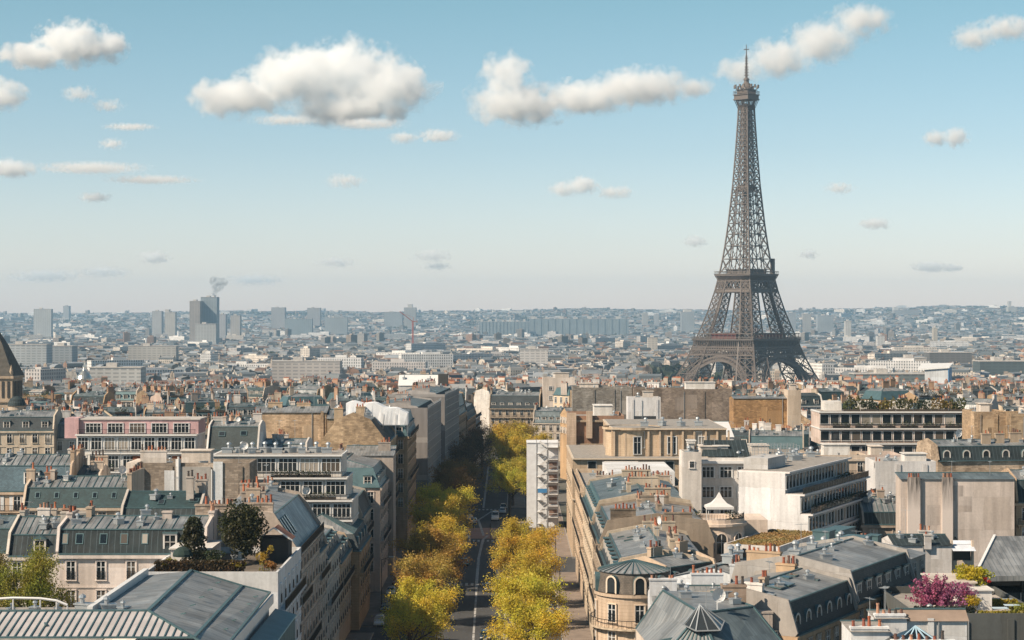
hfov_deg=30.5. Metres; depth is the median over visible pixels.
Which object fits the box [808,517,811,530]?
window
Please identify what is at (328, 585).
window
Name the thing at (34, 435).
window
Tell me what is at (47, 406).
house
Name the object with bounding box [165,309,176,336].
tower block
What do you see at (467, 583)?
crosswalk
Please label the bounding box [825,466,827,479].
window
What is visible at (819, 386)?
house
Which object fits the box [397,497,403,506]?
window
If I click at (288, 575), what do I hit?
window
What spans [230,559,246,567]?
shrub
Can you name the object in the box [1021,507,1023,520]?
window
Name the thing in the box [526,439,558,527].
stair tower
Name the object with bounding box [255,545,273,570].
shrub
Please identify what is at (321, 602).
window
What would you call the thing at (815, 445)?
house
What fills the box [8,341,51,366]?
office block
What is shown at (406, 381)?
house
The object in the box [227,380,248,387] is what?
house
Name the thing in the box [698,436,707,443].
window
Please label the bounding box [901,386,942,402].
house
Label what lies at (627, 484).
house
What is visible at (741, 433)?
house
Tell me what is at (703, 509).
window
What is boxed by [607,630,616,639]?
window
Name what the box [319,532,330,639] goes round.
house
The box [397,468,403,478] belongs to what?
window
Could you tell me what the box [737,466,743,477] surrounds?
window
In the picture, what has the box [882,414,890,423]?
window
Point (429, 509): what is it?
avenue tree
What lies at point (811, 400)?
house
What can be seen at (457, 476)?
avenue tree
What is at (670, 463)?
window
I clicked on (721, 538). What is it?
window
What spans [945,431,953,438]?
window
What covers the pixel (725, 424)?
house
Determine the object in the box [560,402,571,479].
house
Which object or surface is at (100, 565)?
window
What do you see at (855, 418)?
window
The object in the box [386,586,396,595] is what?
parked car
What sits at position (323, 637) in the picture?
window
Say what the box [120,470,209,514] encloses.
house
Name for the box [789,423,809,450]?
house
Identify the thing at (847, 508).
window
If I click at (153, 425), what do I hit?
window
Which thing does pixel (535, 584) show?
avenue tree
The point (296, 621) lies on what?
window
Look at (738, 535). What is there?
window
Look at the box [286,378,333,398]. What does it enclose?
house
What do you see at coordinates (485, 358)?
distant city
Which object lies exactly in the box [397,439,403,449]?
window
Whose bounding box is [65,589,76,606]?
window
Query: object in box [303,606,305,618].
window
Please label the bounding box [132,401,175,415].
house
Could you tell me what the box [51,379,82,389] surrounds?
house
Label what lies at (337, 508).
window
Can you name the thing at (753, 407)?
house
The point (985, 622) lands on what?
house
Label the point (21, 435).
window
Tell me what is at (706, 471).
window
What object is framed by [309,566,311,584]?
window
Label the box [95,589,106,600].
window
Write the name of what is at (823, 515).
window
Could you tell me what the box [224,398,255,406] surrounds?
house
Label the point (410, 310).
tower block
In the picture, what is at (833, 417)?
window
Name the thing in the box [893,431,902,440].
window
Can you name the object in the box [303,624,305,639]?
window
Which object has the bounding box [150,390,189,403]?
house
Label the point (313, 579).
window
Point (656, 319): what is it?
tower block
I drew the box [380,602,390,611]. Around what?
parked car
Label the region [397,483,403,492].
window
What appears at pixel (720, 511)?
window
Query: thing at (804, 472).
window
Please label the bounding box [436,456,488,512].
avenue tree
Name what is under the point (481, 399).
house
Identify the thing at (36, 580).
courtyard tree
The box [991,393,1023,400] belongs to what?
house
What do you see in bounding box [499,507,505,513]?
parked car
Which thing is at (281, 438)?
house
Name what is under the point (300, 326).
tower block
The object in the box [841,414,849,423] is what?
window
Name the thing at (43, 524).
house
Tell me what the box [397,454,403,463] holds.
window
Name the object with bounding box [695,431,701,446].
window
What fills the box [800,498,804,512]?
window
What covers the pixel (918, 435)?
window
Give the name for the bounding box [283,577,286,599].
window
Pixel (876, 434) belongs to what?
window
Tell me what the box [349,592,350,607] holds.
window
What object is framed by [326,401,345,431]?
house
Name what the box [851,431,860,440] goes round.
window
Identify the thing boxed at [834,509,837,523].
window
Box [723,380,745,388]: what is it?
house
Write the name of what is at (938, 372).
blue sided block
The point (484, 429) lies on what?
avenue tree
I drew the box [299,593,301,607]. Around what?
window
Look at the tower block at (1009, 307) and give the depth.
9300.00 m
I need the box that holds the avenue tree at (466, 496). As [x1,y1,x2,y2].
[413,480,482,520]
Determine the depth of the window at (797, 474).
297.24 m
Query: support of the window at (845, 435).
in the apartment block at (898, 425)
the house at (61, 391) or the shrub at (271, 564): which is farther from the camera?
the house at (61, 391)
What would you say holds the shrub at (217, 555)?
on the house at (284, 584)
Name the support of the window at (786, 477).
in the office block at (810, 491)
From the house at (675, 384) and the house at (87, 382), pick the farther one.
the house at (87, 382)
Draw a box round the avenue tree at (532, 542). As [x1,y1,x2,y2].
[487,528,558,599]
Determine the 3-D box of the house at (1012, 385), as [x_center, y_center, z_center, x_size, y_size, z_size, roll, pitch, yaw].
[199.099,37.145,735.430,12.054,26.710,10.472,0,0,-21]
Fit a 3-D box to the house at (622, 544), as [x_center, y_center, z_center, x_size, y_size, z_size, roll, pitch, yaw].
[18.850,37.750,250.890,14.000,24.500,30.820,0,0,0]
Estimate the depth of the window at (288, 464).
315.18 m
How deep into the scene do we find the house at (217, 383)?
772.15 m
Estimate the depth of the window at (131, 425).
376.21 m
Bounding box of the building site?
[567,404,623,444]
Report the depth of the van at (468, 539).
414.40 m
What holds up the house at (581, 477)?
on the ground
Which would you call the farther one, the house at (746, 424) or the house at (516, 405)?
the house at (516, 405)
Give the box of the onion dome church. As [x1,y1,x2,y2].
[71,368,96,384]
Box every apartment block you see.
[65,416,206,474]
[213,441,358,525]
[474,406,481,465]
[811,395,966,453]
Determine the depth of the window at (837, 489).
308.85 m
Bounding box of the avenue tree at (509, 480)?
[483,462,526,517]
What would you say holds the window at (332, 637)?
in the house at (334, 590)
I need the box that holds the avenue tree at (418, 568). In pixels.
[389,550,459,626]
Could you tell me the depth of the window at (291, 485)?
313.56 m
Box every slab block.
[480,319,529,334]
[529,316,628,334]
[892,307,918,314]
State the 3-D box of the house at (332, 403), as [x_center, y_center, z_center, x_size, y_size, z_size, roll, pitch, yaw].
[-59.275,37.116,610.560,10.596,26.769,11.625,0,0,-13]
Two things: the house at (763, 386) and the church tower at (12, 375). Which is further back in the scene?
the house at (763, 386)
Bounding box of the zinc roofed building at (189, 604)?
[0,568,296,639]
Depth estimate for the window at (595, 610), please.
228.40 m
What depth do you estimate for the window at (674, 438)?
401.94 m
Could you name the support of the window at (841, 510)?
in the office block at (810, 491)
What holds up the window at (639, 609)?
in the house at (621, 599)
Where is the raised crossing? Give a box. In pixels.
[461,528,502,538]
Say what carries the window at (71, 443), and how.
in the house at (64, 444)
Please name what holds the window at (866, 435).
in the apartment block at (898, 425)
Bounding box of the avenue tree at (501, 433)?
[483,420,528,462]
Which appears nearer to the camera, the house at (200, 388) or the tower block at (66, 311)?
the house at (200, 388)
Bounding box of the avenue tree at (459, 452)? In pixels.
[448,434,496,466]
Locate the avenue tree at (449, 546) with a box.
[387,521,474,603]
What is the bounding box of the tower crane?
[400,312,417,342]
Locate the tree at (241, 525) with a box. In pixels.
[216,498,268,559]
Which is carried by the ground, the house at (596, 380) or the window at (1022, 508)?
the house at (596, 380)
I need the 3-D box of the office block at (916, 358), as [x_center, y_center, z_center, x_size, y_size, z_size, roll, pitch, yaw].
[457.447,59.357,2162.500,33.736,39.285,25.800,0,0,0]
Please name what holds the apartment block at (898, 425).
on the ground
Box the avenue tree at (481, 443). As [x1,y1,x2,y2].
[459,427,497,490]
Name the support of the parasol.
on the house at (284, 584)
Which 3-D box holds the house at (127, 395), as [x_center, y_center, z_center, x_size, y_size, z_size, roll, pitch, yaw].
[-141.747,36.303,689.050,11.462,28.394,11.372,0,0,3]
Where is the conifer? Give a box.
[179,516,207,560]
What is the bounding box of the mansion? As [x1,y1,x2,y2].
[566,417,729,556]
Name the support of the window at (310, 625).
in the house at (291, 512)
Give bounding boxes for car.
[373,614,385,626]
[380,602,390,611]
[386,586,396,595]
[470,518,477,523]
[479,629,490,639]
[484,582,493,591]
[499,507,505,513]
[500,503,506,509]
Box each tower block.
[34,308,52,336]
[63,305,70,317]
[152,310,162,336]
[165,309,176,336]
[190,300,202,340]
[195,322,218,343]
[201,296,218,323]
[219,313,226,337]
[230,314,241,334]
[271,307,285,328]
[285,318,312,334]
[307,307,320,325]
[325,316,347,334]
[384,311,402,326]
[404,304,416,327]
[642,312,647,325]
[654,313,658,325]
[680,309,693,331]
[786,312,795,332]
[801,313,810,332]
[816,314,833,332]
[844,320,850,335]
[876,334,884,345]
[932,326,937,340]
[1006,301,1016,311]
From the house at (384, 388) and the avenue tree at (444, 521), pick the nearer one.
the avenue tree at (444, 521)
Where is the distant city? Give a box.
[0,305,1023,401]
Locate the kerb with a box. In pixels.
[545,506,572,556]
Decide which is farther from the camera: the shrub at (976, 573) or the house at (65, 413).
the house at (65, 413)
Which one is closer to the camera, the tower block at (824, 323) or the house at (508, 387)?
the house at (508, 387)
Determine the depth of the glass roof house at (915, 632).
169.46 m
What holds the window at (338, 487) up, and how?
in the apartment block at (318, 478)
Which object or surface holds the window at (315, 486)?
in the apartment block at (318, 478)
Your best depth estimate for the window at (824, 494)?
302.22 m
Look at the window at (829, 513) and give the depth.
300.16 m
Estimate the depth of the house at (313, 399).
577.52 m
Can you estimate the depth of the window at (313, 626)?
240.86 m
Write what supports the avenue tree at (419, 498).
on the ground
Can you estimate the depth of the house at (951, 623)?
177.50 m
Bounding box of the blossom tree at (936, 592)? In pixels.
[905,572,967,606]
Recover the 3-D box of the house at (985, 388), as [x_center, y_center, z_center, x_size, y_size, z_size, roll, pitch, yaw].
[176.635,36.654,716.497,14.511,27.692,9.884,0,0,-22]
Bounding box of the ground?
[559,376,727,571]
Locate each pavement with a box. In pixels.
[345,633,371,639]
[361,528,418,626]
[413,586,445,639]
[504,599,533,639]
[507,473,524,507]
[507,520,526,552]
[546,508,571,556]
[553,572,592,639]
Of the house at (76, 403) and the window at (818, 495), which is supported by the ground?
the house at (76, 403)
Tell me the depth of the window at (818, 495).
299.21 m
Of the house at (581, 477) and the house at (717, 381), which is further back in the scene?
the house at (717, 381)
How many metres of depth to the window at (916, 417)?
434.39 m
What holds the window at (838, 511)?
in the office block at (810, 491)
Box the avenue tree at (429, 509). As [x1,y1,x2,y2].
[404,492,474,530]
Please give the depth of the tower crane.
3598.44 m
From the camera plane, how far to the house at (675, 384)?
685.91 m
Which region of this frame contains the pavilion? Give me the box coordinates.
[955,534,1023,601]
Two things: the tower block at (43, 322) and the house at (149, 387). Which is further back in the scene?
the tower block at (43, 322)
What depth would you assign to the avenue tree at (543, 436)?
598.53 m
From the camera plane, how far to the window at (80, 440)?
374.37 m
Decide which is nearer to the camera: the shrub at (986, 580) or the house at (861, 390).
the shrub at (986, 580)
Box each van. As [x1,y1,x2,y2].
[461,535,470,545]
[491,510,498,520]
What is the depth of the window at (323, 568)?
257.52 m
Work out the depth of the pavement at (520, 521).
462.99 m
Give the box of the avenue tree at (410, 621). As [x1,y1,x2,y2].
[375,591,456,639]
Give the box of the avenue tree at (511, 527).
[486,514,569,559]
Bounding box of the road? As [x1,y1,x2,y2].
[349,448,574,639]
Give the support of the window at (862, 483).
in the office block at (810, 491)
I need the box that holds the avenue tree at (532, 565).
[492,548,566,602]
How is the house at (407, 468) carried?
on the ground
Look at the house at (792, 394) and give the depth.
520.00 m
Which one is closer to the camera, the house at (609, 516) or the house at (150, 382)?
the house at (609, 516)
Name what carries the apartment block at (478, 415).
on the ground
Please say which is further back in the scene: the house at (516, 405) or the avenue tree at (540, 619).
the house at (516, 405)
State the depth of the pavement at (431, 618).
303.42 m
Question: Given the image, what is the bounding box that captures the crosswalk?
[449,583,493,584]
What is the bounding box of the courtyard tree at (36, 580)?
[0,536,78,606]
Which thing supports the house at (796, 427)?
on the ground
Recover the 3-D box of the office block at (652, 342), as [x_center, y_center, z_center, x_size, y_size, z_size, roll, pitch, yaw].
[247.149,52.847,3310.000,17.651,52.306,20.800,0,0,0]
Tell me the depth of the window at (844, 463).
321.08 m
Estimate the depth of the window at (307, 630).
234.62 m
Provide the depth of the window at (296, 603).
216.51 m
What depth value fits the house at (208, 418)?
533.64 m
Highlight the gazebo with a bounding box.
[704,492,733,519]
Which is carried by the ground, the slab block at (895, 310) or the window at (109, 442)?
the slab block at (895, 310)
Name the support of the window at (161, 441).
in the apartment block at (112, 437)
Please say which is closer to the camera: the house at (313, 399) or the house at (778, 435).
the house at (778, 435)
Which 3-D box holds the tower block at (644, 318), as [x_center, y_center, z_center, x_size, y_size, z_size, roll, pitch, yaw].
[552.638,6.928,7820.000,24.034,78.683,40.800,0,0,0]
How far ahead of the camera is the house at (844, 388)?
712.00 m
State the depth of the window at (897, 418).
434.39 m
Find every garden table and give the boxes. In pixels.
[991,607,1008,610]
[1003,604,1020,610]
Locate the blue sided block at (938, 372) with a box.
[918,363,952,383]
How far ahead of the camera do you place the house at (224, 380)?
706.34 m
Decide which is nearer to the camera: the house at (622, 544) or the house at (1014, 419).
the house at (622, 544)
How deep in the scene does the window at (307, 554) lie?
234.76 m
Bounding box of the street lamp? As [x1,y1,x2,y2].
[381,556,393,602]
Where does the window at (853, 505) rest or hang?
in the office block at (810, 491)
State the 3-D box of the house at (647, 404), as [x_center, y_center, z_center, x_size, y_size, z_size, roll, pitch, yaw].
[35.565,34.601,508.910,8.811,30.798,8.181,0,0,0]
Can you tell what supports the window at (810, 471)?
in the office block at (810, 491)
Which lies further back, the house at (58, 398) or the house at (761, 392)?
the house at (58, 398)
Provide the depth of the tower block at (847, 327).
5200.00 m
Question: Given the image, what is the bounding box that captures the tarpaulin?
[346,400,408,436]
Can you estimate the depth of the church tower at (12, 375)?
595.05 m
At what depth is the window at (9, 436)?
424.43 m
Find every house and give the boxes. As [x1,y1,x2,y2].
[0,402,62,453]
[0,444,84,514]
[0,501,57,601]
[3,502,85,606]
[8,396,25,409]
[20,452,144,515]
[23,378,43,394]
[23,390,53,402]
[23,390,61,403]
[25,399,61,409]
[30,402,81,411]
[33,382,55,393]
[41,405,87,416]
[49,383,86,402]
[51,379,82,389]
[53,500,217,606]
[57,411,102,464]
[61,407,103,417]
[64,380,115,408]
[69,381,114,404]
[71,402,111,415]
[73,397,120,408]
[74,401,122,408]
[77,449,110,474]
[85,377,109,385]
[91,399,135,415]
[110,383,141,406]
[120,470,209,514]
[126,444,256,503]
[130,380,162,389]
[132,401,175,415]
[136,383,173,404]
[138,395,167,409]
[143,400,185,415]
[145,382,174,390]
[149,524,306,639]
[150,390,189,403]
[152,409,196,415]
[167,381,212,404]
[174,380,209,391]
[175,390,215,415]
[185,382,222,391]
[186,389,232,406]
[192,399,225,426]
[194,385,220,391]
[194,464,324,639]
[203,381,247,401]
[205,426,207,448]
[206,409,266,453]
[207,379,232,385]
[207,413,212,425]
[223,379,262,387]
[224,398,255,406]
[225,389,266,420]
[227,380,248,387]
[229,411,253,420]
[232,379,250,385]
[233,407,255,420]
[240,379,280,401]
[255,397,330,446]
[262,420,312,449]
[265,390,297,402]
[271,377,292,392]
[280,383,326,404]
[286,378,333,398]
[301,376,326,384]
[317,512,373,629]
[319,393,335,408]
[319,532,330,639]
[320,398,398,520]
[324,524,343,639]
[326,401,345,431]
[327,384,371,402]
[331,377,355,390]
[332,443,391,591]
[335,530,354,639]
[336,386,374,408]
[345,375,377,390]
[345,437,396,575]
[353,486,373,578]
[367,383,397,394]
[369,399,418,548]
[371,385,394,402]
[398,369,447,391]
[442,384,466,458]
[450,385,467,400]
[465,401,476,462]
[472,382,514,403]
[474,384,507,433]
[488,386,541,450]
[532,402,565,460]
[542,372,574,406]
[552,379,592,406]
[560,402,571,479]
[570,390,571,406]
[572,382,631,418]
[572,461,678,602]
[578,378,606,384]
[580,464,694,638]
[589,490,714,639]
[590,528,715,639]
[596,507,709,565]
[620,379,644,386]
[626,391,660,418]
[631,380,670,387]
[632,379,731,421]
[635,583,781,639]
[647,561,723,608]
[656,380,694,387]
[674,543,746,584]
[679,439,700,513]
[693,555,859,639]
[695,510,767,562]
[697,440,749,513]
[703,377,722,387]
[713,421,733,439]
[715,381,728,387]
[720,576,777,633]
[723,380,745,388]
[724,529,811,552]
[726,385,743,394]
[729,388,786,429]
[730,383,752,394]
[730,524,916,619]
[731,417,765,429]
[732,418,764,445]
[747,440,799,458]
[749,419,803,450]
[752,384,780,389]
[755,379,786,393]
[757,391,772,394]
[773,421,807,429]
[778,387,821,413]
[784,384,800,429]
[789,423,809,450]
[796,379,823,388]
[796,382,822,389]
[798,443,867,474]
[801,382,846,399]
[801,402,820,429]
[808,421,819,450]
[811,525,925,585]
[822,381,844,386]
[825,381,856,388]
[828,392,859,408]
[840,597,890,639]
[841,385,867,394]
[845,389,854,396]
[856,381,898,397]
[858,440,900,456]
[858,487,895,541]
[860,377,907,404]
[865,452,935,495]
[866,586,908,636]
[881,509,975,572]
[881,573,1023,639]
[886,625,954,639]
[895,461,1014,567]
[895,608,968,639]
[897,394,951,408]
[899,380,925,392]
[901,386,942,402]
[904,381,925,386]
[916,428,1023,471]
[928,379,949,391]
[932,388,963,397]
[934,385,976,397]
[944,391,998,409]
[947,375,975,388]
[959,380,996,398]
[962,403,1007,438]
[975,379,1006,391]
[977,377,1000,384]
[978,390,984,398]
[987,386,1023,399]
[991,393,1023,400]
[996,386,1023,393]
[997,395,1023,410]
[998,405,1023,438]
[1000,466,1023,535]
[1009,381,1023,389]
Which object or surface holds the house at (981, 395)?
on the ground
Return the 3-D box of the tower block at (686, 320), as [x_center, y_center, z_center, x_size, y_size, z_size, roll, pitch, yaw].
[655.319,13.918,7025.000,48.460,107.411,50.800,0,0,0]
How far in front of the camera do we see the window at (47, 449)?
425.05 m
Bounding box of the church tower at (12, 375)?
[0,333,24,409]
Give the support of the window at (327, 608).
in the house at (334, 590)
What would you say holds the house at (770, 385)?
on the ground
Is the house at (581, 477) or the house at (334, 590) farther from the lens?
the house at (581, 477)
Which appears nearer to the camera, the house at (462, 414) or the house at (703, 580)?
the house at (703, 580)
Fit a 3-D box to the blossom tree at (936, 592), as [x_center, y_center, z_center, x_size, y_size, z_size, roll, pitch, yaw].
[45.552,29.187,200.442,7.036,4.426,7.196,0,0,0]
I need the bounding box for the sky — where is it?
[0,0,1023,313]
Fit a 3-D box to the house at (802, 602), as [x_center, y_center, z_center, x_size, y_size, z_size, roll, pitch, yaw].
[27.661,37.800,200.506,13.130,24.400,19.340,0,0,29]
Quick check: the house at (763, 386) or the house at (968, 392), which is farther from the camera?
the house at (763, 386)
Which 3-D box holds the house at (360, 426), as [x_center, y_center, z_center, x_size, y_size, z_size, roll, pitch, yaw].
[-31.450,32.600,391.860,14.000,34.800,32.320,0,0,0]
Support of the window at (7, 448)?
in the house at (28, 431)
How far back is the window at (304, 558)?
231.32 m
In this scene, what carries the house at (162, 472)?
on the ground
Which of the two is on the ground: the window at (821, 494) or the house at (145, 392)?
the house at (145, 392)
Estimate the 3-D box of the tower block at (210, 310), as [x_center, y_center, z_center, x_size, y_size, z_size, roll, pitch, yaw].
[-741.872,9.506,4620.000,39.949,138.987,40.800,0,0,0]
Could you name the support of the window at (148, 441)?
in the apartment block at (112, 437)
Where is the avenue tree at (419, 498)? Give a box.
[415,481,447,504]
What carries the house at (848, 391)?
on the ground
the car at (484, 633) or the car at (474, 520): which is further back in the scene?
the car at (474, 520)
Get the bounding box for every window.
[0,496,3,510]
[6,433,12,443]
[6,447,12,452]
[9,496,22,510]
[12,561,22,578]
[19,433,24,442]
[28,511,35,514]
[32,433,37,442]
[32,447,37,453]
[44,433,50,442]
[44,447,50,453]
[57,441,62,450]
[65,394,70,399]
[65,560,76,580]
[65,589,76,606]
[69,441,74,447]
[77,437,88,449]
[85,423,101,432]
[90,437,101,449]
[95,560,106,580]
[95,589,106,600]
[97,511,106,514]
[104,437,114,449]
[107,423,123,432]
[108,455,118,467]
[117,437,128,449]
[122,455,133,466]
[125,560,136,580]
[129,423,145,432]
[130,437,141,449]
[144,437,154,449]
[151,423,167,432]
[157,437,168,449]
[170,437,181,449]
[173,423,189,431]
[184,437,194,448]
[256,458,276,471]
[278,458,297,471]
[279,582,282,604]
[280,481,299,491]
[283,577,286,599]
[287,573,290,594]
[291,568,294,589]
[295,564,297,584]
[295,597,297,612]
[295,619,297,639]
[299,458,318,471]
[299,560,301,580]
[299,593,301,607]
[299,614,301,634]
[303,481,322,493]
[303,554,305,566]
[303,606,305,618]
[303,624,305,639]
[306,550,308,563]
[306,569,308,588]
[306,602,308,613]
[306,620,308,639]
[309,547,311,559]
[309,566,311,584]
[309,599,311,609]
[309,615,311,634]
[312,503,330,515]
[312,562,314,580]
[312,587,314,605]
[312,611,314,629]
[315,559,317,576]
[315,583,317,601]
[315,607,317,625]
[318,555,319,573]
[318,579,319,597]
[318,603,319,621]
[320,557,321,573]
[320,602,321,619]
[321,458,340,471]
[322,554,324,569]
[322,598,324,615]
[322,621,324,638]
[325,481,345,493]
[327,585,328,601]
[327,608,328,624]
[329,581,331,598]
[331,558,333,572]
[331,579,333,594]
[331,622,333,638]
[332,503,350,517]
[340,608,341,623]
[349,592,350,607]
[367,491,374,503]
[370,543,374,554]
[371,508,374,520]
[371,560,373,571]
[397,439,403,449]
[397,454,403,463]
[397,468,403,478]
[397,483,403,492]
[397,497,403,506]
[588,461,595,468]
[594,598,596,618]
[606,602,616,623]
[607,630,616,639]
[633,436,641,454]
[634,604,645,623]
[665,461,673,470]
[667,436,676,453]
[689,461,694,468]
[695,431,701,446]
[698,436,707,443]
[701,466,714,477]
[701,486,714,497]
[701,506,714,513]
[715,533,727,554]
[719,466,732,477]
[719,486,732,497]
[719,510,732,513]
[734,532,742,539]
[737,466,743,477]
[785,475,788,489]
[789,474,792,488]
[793,473,795,487]
[796,473,799,486]
[799,472,802,485]
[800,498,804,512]
[803,471,805,485]
[804,497,807,510]
[806,470,809,484]
[807,496,810,509]
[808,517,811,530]
[809,470,812,483]
[811,495,813,506]
[812,469,815,482]
[812,516,815,529]
[814,494,816,505]
[815,515,818,528]
[816,468,818,481]
[816,632,821,639]
[817,493,819,504]
[819,467,821,480]
[819,514,821,527]
[820,414,828,423]
[820,431,829,440]
[820,492,823,503]
[822,466,824,479]
[822,513,825,527]
[823,491,826,502]
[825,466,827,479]
[825,512,828,526]
[825,628,830,639]
[826,490,829,502]
[828,465,830,478]
[828,511,831,525]
[830,414,838,423]
[830,489,832,499]
[831,431,839,440]
[831,464,833,477]
[831,510,834,524]
[833,489,835,499]
[834,464,836,476]
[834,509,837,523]
[834,625,838,639]
[835,488,838,499]
[837,463,839,475]
[837,508,840,522]
[839,487,841,497]
[840,462,842,473]
[840,507,843,521]
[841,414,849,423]
[841,431,849,440]
[843,461,845,472]
[843,506,846,520]
[846,505,849,518]
[849,504,852,517]
[851,414,859,423]
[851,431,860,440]
[851,446,859,450]
[852,504,855,516]
[853,483,855,493]
[855,503,857,515]
[857,462,862,472]
[859,608,863,619]
[861,414,869,423]
[861,480,863,490]
[862,431,870,440]
[864,480,866,491]
[866,605,871,619]
[870,529,877,533]
[872,414,880,423]
[872,431,881,440]
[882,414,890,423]
[883,431,891,440]
[883,446,891,450]
[893,414,901,423]
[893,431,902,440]
[893,446,901,453]
[903,414,911,423]
[904,431,912,440]
[904,446,912,451]
[913,414,921,423]
[913,561,916,578]
[914,431,922,440]
[920,559,924,577]
[924,414,932,423]
[925,431,933,438]
[934,414,942,423]
[935,431,943,438]
[945,414,953,423]
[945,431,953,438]
[955,414,961,423]
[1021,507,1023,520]
[1021,526,1023,535]
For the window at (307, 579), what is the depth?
234.73 m
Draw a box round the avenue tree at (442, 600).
[380,574,470,636]
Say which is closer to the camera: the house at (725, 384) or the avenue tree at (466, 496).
the avenue tree at (466, 496)
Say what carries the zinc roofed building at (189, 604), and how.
on the ground
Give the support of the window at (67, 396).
in the house at (71, 390)
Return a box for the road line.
[472,468,491,639]
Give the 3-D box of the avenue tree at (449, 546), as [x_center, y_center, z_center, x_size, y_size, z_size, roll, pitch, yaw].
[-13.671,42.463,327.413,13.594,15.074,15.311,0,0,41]
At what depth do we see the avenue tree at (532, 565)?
303.76 m
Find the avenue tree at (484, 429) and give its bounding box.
[467,418,492,478]
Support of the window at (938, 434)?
in the apartment block at (898, 425)
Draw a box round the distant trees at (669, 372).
[4,306,1023,381]
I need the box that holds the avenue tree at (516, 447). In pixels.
[484,430,531,474]
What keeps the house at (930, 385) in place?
on the ground
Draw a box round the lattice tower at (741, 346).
[675,44,819,383]
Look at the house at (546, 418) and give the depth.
667.36 m
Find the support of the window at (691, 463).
in the house at (690, 472)
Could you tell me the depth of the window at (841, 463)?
319.44 m
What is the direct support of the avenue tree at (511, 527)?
on the ground
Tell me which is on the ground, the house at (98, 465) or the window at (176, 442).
the house at (98, 465)
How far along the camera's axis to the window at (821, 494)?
300.67 m
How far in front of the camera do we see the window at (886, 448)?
432.59 m
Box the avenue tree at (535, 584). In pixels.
[481,567,572,631]
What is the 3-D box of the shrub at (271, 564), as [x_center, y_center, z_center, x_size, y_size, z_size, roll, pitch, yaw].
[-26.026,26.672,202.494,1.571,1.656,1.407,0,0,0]
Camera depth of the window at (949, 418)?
434.39 m
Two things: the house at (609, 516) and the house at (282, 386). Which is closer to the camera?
the house at (609, 516)
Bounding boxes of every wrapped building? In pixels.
[381,390,440,527]
[388,378,458,462]
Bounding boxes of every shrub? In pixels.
[204,550,225,559]
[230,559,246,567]
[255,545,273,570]
[264,560,277,571]
[951,563,994,585]
[955,581,978,599]
[956,595,980,610]
[983,577,990,584]
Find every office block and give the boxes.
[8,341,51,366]
[52,343,77,363]
[89,363,146,384]
[128,343,178,361]
[272,357,342,381]
[520,346,547,364]
[647,335,657,349]
[738,446,876,533]
[848,369,924,381]
[893,354,925,360]
[924,349,971,363]
[972,357,1023,375]
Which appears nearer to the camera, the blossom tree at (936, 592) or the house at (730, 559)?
the blossom tree at (936, 592)
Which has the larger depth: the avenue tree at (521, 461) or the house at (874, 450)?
the avenue tree at (521, 461)
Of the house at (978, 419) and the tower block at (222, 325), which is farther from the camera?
the tower block at (222, 325)
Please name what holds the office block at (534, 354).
on the ground
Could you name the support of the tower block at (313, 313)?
on the ground
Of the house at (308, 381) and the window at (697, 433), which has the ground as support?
the house at (308, 381)
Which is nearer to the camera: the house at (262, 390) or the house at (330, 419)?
the house at (330, 419)
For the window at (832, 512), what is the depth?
301.70 m
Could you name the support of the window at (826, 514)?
in the office block at (810, 491)
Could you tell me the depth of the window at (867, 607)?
208.88 m
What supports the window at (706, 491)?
in the house at (722, 462)
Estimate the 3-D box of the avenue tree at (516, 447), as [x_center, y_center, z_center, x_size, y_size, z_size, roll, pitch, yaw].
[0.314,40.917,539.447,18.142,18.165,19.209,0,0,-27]
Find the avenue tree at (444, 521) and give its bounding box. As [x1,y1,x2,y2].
[410,511,474,588]
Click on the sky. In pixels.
(295, 155)
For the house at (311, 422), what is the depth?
402.00 m
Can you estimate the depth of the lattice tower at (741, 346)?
1706.00 m
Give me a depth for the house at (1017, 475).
302.30 m
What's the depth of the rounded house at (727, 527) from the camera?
274.12 m
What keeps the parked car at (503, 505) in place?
on the road
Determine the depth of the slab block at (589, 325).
6600.00 m
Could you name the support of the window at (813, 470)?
in the office block at (810, 491)
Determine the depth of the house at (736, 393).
607.64 m
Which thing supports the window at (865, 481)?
in the office block at (810, 491)
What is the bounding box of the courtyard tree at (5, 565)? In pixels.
[0,547,25,606]
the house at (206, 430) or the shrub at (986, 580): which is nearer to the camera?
the shrub at (986, 580)
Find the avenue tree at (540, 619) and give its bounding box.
[480,590,572,639]
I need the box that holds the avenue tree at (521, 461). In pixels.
[486,454,526,505]
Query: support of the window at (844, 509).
in the office block at (810, 491)
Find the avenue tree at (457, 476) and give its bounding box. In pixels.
[428,463,482,523]
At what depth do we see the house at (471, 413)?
611.98 m
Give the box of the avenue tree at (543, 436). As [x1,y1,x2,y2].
[525,431,559,450]
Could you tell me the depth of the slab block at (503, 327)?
6499.60 m
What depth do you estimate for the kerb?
444.16 m
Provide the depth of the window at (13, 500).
299.94 m
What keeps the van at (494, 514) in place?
on the road
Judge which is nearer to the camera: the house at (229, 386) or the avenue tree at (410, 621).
the avenue tree at (410, 621)
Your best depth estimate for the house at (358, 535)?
306.90 m
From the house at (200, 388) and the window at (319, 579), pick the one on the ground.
the house at (200, 388)
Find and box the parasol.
[173,546,192,559]
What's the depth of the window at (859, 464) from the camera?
397.93 m
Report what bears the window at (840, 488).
in the office block at (810, 491)
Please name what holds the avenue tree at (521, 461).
on the ground
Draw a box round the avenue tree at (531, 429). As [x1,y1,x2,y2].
[494,418,541,458]
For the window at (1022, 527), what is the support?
in the house at (1017, 475)

